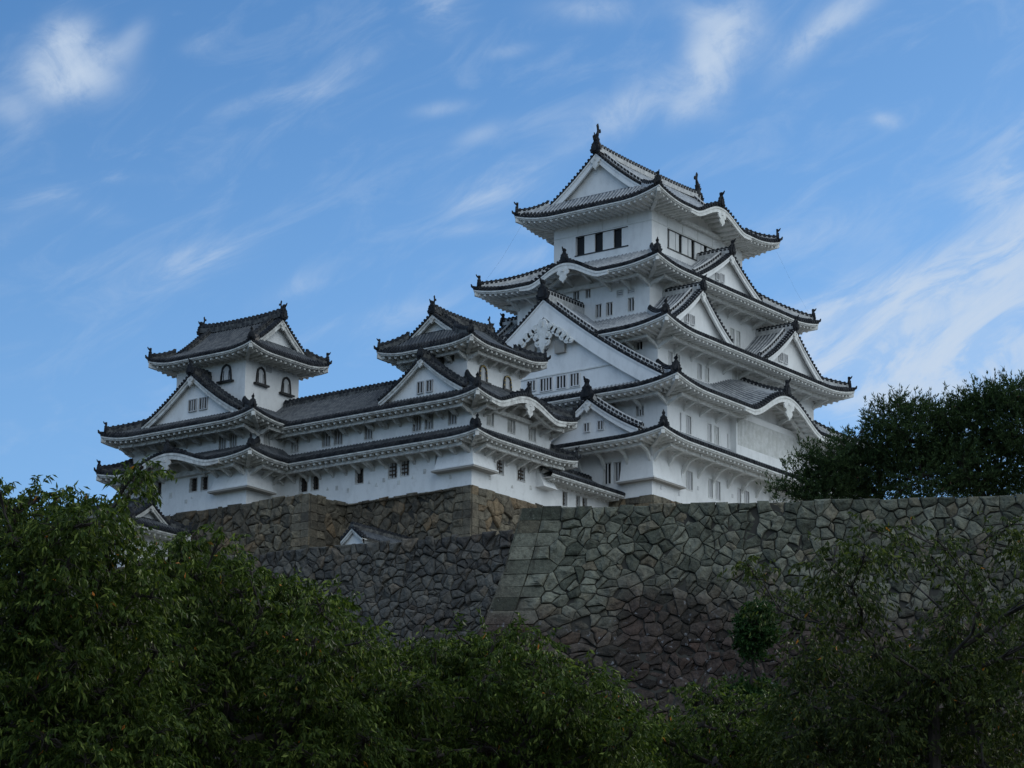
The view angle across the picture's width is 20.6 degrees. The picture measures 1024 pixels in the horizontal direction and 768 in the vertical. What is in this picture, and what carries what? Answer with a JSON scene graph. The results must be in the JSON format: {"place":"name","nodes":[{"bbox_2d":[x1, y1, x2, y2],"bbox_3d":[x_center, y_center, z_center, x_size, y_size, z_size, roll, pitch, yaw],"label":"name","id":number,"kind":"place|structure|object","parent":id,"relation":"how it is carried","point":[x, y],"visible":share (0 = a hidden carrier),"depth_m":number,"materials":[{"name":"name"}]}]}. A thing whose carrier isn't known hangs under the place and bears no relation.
{"place":"outdoors","nodes":[
{"label":"outdoors","id":0,"kind":"place"},
{"bbox_2d":[336,489,455,506],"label":"courtyard","id":1,"kind":"structure","parent":0,"point":[395,498],"depth_m":205.83,"materials":[{"name":"stone"}]},
{"bbox_2d":[539,466,624,506],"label":"link building","id":2,"kind":"structure","parent":1,"relation":"on","point":[575,488],"depth_m":212.22,"materials":[{"name":"paint"}]},
{"bbox_2d":[562,490,567,506],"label":"window","id":3,"kind":"structure","parent":2,"relation":"in","point":[563,491],"depth_m":211.52,"materials":[{"name":"white wood"}]},
{"bbox_2d":[582,496,587,505],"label":"window","id":4,"kind":"structure","parent":2,"relation":"in","point":[583,502],"depth_m":213.62,"materials":[{"name":"white wood"}]},
{"bbox_2d":[0,0,1023,525],"label":"sky","id":5,"kind":"structure","parent":0,"point":[167,166],"materials":[{"name":"blue"}]},
{"label":"upper terrace","id":6,"kind":"structure","parent":0,"visible":0},
{"bbox_2d":[0,530,513,767],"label":"terrace wall","id":7,"kind":"structure","parent":6,"relation":"on","point":[410,587],"depth_m":193.88,"materials":[{"name":"stone"}]},
{"bbox_2d":[48,492,194,567],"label":"gate turret","id":8,"kind":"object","parent":7,"relation":"on","point":[149,514],"visible":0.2,"depth_m":209.17,"materials":[{"name":"paint"}]},
{"bbox_2d":[756,428,866,502],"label":"evergreen tree","id":9,"kind":"object","parent":6,"relation":"on","point":[815,480],"visible":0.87,"depth_m":175.06,"materials":[{"name":"green plant"}]},
{"bbox_2d":[803,383,982,499],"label":"evergreen tree","id":10,"kind":"object","parent":6,"relation":"on","point":[888,456],"visible":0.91,"depth_m":175.04,"materials":[{"name":"green plant"}]},
{"bbox_2d":[912,365,1023,497],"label":"evergreen tree","id":11,"kind":"object","parent":6,"relation":"on","point":[996,435],"visible":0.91,"depth_m":175.08,"materials":[{"name":"green plant"}]},
{"label":"middle terrace","id":12,"kind":"structure","parent":0,"visible":0},
{"bbox_2d":[165,485,543,560],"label":"foundation wall","id":13,"kind":"structure","parent":12,"relation":"on","point":[295,522],"depth_m":206.09,"materials":[{"name":"beige stone"}]},
{"bbox_2d":[94,300,331,515],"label":"northwest turret","id":14,"kind":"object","parent":13,"relation":"on","point":[209,425],"visible":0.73,"depth_m":215.24,"materials":[{"name":"paint"}]},
{"bbox_2d":[155,481,161,495],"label":"window","id":15,"kind":"structure","parent":14,"relation":"in","point":[159,486],"depth_m":215.67,"materials":[{"name":"black wood"}]},
{"bbox_2d":[189,477,197,492],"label":"window","id":16,"kind":"structure","parent":14,"relation":"in","point":[194,485],"depth_m":213.52,"materials":[{"name":"black"}]},
{"bbox_2d":[200,475,208,490],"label":"window","id":17,"kind":"structure","parent":14,"relation":"in","point":[206,479],"depth_m":212.84,"materials":[{"name":"black"}]},
{"bbox_2d":[218,434,226,448],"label":"window","id":18,"kind":"structure","parent":14,"relation":"in","point":[223,441],"depth_m":213.68,"materials":[{"name":"white wood"}]},
{"bbox_2d":[216,364,233,383],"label":"bell window","id":19,"kind":"structure","parent":14,"relation":"in","point":[226,373],"depth_m":216.38,"materials":[{"name":"black paint"}]},
{"bbox_2d":[229,433,236,447],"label":"window","id":20,"kind":"structure","parent":14,"relation":"in","point":[234,437],"depth_m":213.05,"materials":[{"name":"white"}]},
{"bbox_2d":[253,367,269,387],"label":"bell window","id":21,"kind":"structure","parent":14,"relation":"in","point":[261,373],"depth_m":216.62,"materials":[{"name":"black paint"}]},
{"bbox_2d":[263,432,270,445],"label":"window","id":22,"kind":"structure","parent":14,"relation":"in","point":[266,434],"depth_m":212.38,"materials":[{"name":"white"}]},
{"bbox_2d":[279,377,294,397],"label":"bell window","id":23,"kind":"structure","parent":14,"relation":"in","point":[286,383],"depth_m":218.85,"materials":[{"name":"black paint"}]},
{"bbox_2d":[270,379,398,503],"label":"corridor building","id":24,"kind":"structure","parent":13,"relation":"on","point":[327,435],"depth_m":210.71,"materials":[{"name":"paint"}]},
{"bbox_2d":[290,436,298,452],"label":"window","id":25,"kind":"structure","parent":24,"relation":"in","point":[295,447],"depth_m":213.26,"materials":[{"name":"white wood"}]},
{"bbox_2d":[298,475,307,493],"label":"window","id":26,"kind":"structure","parent":24,"relation":"in","point":[304,485],"depth_m":212.12,"materials":[{"name":"black wood"}]},
{"bbox_2d":[310,475,319,490],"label":"window","id":27,"kind":"structure","parent":24,"relation":"in","point":[316,481],"depth_m":211.44,"materials":[{"name":"black"}]},
{"bbox_2d":[321,432,330,447],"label":"window","id":28,"kind":"structure","parent":24,"relation":"in","point":[327,438],"depth_m":211.50,"materials":[{"name":"white"}]},
{"bbox_2d":[333,429,342,445],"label":"window","id":29,"kind":"structure","parent":24,"relation":"in","point":[339,435],"depth_m":210.83,"materials":[{"name":"white"}]},
{"bbox_2d":[354,467,363,484],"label":"window","id":30,"kind":"structure","parent":24,"relation":"in","point":[360,480],"depth_m":208.88,"materials":[{"name":"black"}]},
{"bbox_2d":[364,423,372,440],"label":"window","id":31,"kind":"structure","parent":24,"relation":"in","point":[369,433],"depth_m":209.13,"materials":[{"name":"white"}]},
{"bbox_2d":[358,295,580,505],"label":"turret","id":32,"kind":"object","parent":13,"relation":"on","point":[457,406],"visible":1,"depth_m":206.44,"materials":[{"name":"paint"}]},
{"bbox_2d":[388,462,397,478],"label":"window","id":33,"kind":"structure","parent":32,"relation":"in","point":[393,471],"depth_m":207.05,"materials":[{"name":"black"}]},
{"bbox_2d":[400,459,409,476],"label":"window","id":34,"kind":"structure","parent":32,"relation":"in","point":[406,464],"depth_m":206.40,"materials":[{"name":"black wood"}]},
{"bbox_2d":[412,415,421,432],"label":"window","id":35,"kind":"structure","parent":32,"relation":"in","point":[418,426],"depth_m":206.55,"materials":[{"name":"white"}]},
{"bbox_2d":[424,413,433,430],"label":"window","id":36,"kind":"structure","parent":32,"relation":"in","point":[430,425],"depth_m":205.84,"materials":[{"name":"white"}]},
{"bbox_2d":[448,409,456,425],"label":"window","id":37,"kind":"structure","parent":32,"relation":"in","point":[453,418],"depth_m":204.59,"materials":[{"name":"white wood"}]},
{"bbox_2d":[479,365,490,384],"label":"bell window","id":38,"kind":"structure","parent":32,"relation":"in","point":[483,375],"depth_m":207.96,"materials":[{"name":"white paint"}]},
{"bbox_2d":[487,413,493,426],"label":"window","id":39,"kind":"structure","parent":32,"relation":"in","point":[489,417],"depth_m":205.29,"materials":[{"name":"white"}]},
{"bbox_2d":[496,459,503,475],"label":"window","id":40,"kind":"structure","parent":32,"relation":"in","point":[499,463],"depth_m":205.54,"materials":[{"name":"black wood"}]},
{"bbox_2d":[502,375,511,391],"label":"bell window","id":41,"kind":"structure","parent":32,"relation":"in","point":[507,383],"depth_m":210.21,"materials":[{"name":"white paint"}]},
{"bbox_2d":[507,418,515,434],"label":"window","id":42,"kind":"structure","parent":32,"relation":"in","point":[510,422],"depth_m":207.20,"materials":[{"name":"white"}]},
{"bbox_2d":[517,466,525,482],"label":"window","id":43,"kind":"structure","parent":32,"relation":"in","point":[520,474],"depth_m":207.51,"materials":[{"name":"black"}]},
{"bbox_2d":[528,425,535,442],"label":"window","id":44,"kind":"structure","parent":32,"relation":"in","point":[530,431],"depth_m":209.26,"materials":[{"name":"white"}]},
{"bbox_2d":[340,521,411,544],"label":"roof","id":45,"kind":"structure","parent":12,"relation":"on","point":[357,533],"depth_m":198.78,"materials":[{"name":"tile"}]},
{"bbox_2d":[609,494,682,506],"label":"foundation wall","id":46,"kind":"structure","parent":12,"relation":"on","point":[645,500],"depth_m":214.56,"materials":[{"name":"beige stone"}]},
{"bbox_2d":[471,124,897,503],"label":"castle keep","id":47,"kind":"structure","parent":46,"relation":"on","point":[681,367],"depth_m":226.93,"materials":[{"name":"white paint"}]},
{"bbox_2d":[573,291,579,299],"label":"window","id":48,"kind":"structure","parent":47,"relation":"in","point":[577,294],"depth_m":230.64,"materials":[{"name":"white"}]},
{"bbox_2d":[585,289,590,298],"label":"window","id":49,"kind":"structure","parent":47,"relation":"in","point":[589,290],"depth_m":229.86,"materials":[{"name":"white"}]},
{"bbox_2d":[595,303,601,318],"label":"window","id":50,"kind":"structure","parent":47,"relation":"in","point":[599,306],"depth_m":228.85,"materials":[{"name":"white"}]},
{"bbox_2d":[603,462,611,484],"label":"window","id":51,"kind":"structure","parent":47,"relation":"in","point":[608,466],"depth_m":217.09,"materials":[{"name":"white"}]},
{"bbox_2d":[606,301,612,316],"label":"window","id":52,"kind":"structure","parent":47,"relation":"in","point":[610,306],"depth_m":228.29,"materials":[{"name":"white"}]},
{"bbox_2d":[614,461,621,483],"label":"window","id":53,"kind":"structure","parent":47,"relation":"in","point":[618,465],"depth_m":216.62,"materials":[{"name":"white wood"}]},
{"bbox_2d":[616,289,623,297],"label":"window","id":54,"kind":"structure","parent":47,"relation":"in","point":[619,293],"depth_m":227.96,"materials":[{"name":"white"}]},
{"bbox_2d":[627,296,634,311],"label":"window","id":55,"kind":"structure","parent":47,"relation":"in","point":[632,301],"depth_m":227.07,"materials":[{"name":"white"}]},
{"bbox_2d":[627,287,634,294],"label":"window","id":56,"kind":"structure","parent":47,"relation":"in","point":[632,291],"depth_m":227.24,"materials":[{"name":"white"}]},
{"bbox_2d":[635,340,642,350],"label":"window","id":57,"kind":"structure","parent":47,"relation":"in","point":[640,345],"depth_m":222.95,"materials":[{"name":"black"}]},
{"bbox_2d":[635,404,643,416],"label":"window","id":58,"kind":"structure","parent":47,"relation":"in","point":[640,412],"depth_m":219.12,"materials":[{"name":"black"}]},
{"bbox_2d":[668,350,672,364],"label":"window","id":59,"kind":"structure","parent":47,"relation":"in","point":[669,352],"depth_m":223.00,"materials":[{"name":"white"}]},
{"bbox_2d":[686,415,691,434],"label":"window","id":60,"kind":"structure","parent":47,"relation":"in","point":[687,416],"depth_m":219.71,"materials":[{"name":"white"}]},
{"bbox_2d":[686,470,692,491],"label":"window","id":61,"kind":"structure","parent":47,"relation":"in","point":[688,473],"depth_m":218.58,"materials":[{"name":"white"}]},
{"bbox_2d":[697,363,701,379],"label":"window","id":62,"kind":"structure","parent":47,"relation":"in","point":[698,364],"depth_m":226.27,"materials":[{"name":"white wood"}]},
{"bbox_2d":[705,366,709,382],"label":"window","id":63,"kind":"structure","parent":47,"relation":"in","point":[706,370],"depth_m":227.12,"materials":[{"name":"white wood"}]},
{"bbox_2d":[707,423,711,442],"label":"window","id":64,"kind":"structure","parent":47,"relation":"in","point":[708,424],"depth_m":222.03,"materials":[{"name":"white"}]},
{"bbox_2d":[708,478,712,498],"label":"window","id":65,"kind":"structure","parent":47,"relation":"in","point":[709,479],"depth_m":220.89,"materials":[{"name":"white paint"}]},
{"bbox_2d":[714,425,718,445],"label":"window","id":66,"kind":"structure","parent":47,"relation":"in","point":[715,427],"depth_m":222.73,"materials":[{"name":"white"}]},
{"bbox_2d":[715,480,720,500],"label":"window","id":67,"kind":"structure","parent":47,"relation":"in","point":[716,482],"depth_m":221.81,"materials":[{"name":"white"}]},
{"bbox_2d":[730,327,734,343],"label":"window","id":68,"kind":"structure","parent":47,"relation":"in","point":[731,329],"depth_m":235.60,"materials":[{"name":"white"}]},
{"bbox_2d":[732,369,736,379],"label":"window","id":69,"kind":"structure","parent":47,"relation":"in","point":[733,371],"depth_m":230.53,"materials":[{"name":"white wood"}]},
{"bbox_2d":[736,330,740,346],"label":"window","id":70,"kind":"structure","parent":47,"relation":"in","point":[737,332],"depth_m":236.23,"materials":[{"name":"white paint"}]},
{"bbox_2d":[737,487,741,503],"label":"window","id":71,"kind":"structure","parent":47,"relation":"in","point":[738,490],"depth_m":224.20,"materials":[{"name":"white"}]},
{"bbox_2d":[744,490,749,502],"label":"window","id":72,"kind":"structure","parent":47,"relation":"in","point":[745,492],"depth_m":225.19,"materials":[{"name":"white wood"}]},
{"bbox_3d":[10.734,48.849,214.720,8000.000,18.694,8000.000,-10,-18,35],"label":"ground","id":73,"kind":"structure","parent":0,"visible":0},
{"bbox_2d":[0,454,201,767],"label":"cherry tree","id":74,"kind":"object","parent":73,"relation":"on","point":[42,570],"visible":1,"depth_m":42.49,"materials":[{"name":"green plant"}]},
{"bbox_2d":[115,522,411,767],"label":"cherry tree","id":75,"kind":"object","parent":73,"relation":"on","point":[220,670],"visible":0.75,"depth_m":46.72,"materials":[{"name":"green plant"}]},
{"bbox_2d":[310,609,674,767],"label":"cherry tree","id":76,"kind":"object","parent":73,"relation":"on","point":[433,684],"visible":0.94,"depth_m":48.79,"materials":[{"name":"green plant"}]},
{"bbox_2d":[615,674,826,767],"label":"cherry tree","id":77,"kind":"object","parent":73,"relation":"on","point":[719,739],"visible":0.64,"depth_m":55.86,"materials":[{"name":"green plant"}]},
{"bbox_2d":[431,494,1023,767],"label":"stone rampart","id":78,"kind":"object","parent":73,"relation":"on","point":[650,597],"visible":0.48,"depth_m":156.08,"materials":[{"name":"grey stone"}]},
{"bbox_2d":[718,596,787,716],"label":"climbing shrub","id":79,"kind":"object","parent":73,"relation":"on","point":[744,642],"visible":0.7,"depth_m":119.76,"materials":[{"name":"green plant"}]},
{"bbox_2d":[717,511,1023,767],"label":"cherry tree","id":80,"kind":"object","parent":73,"relation":"on","point":[976,701],"visible":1,"depth_m":52.32,"materials":[{"name":"green plant"}]}
]}

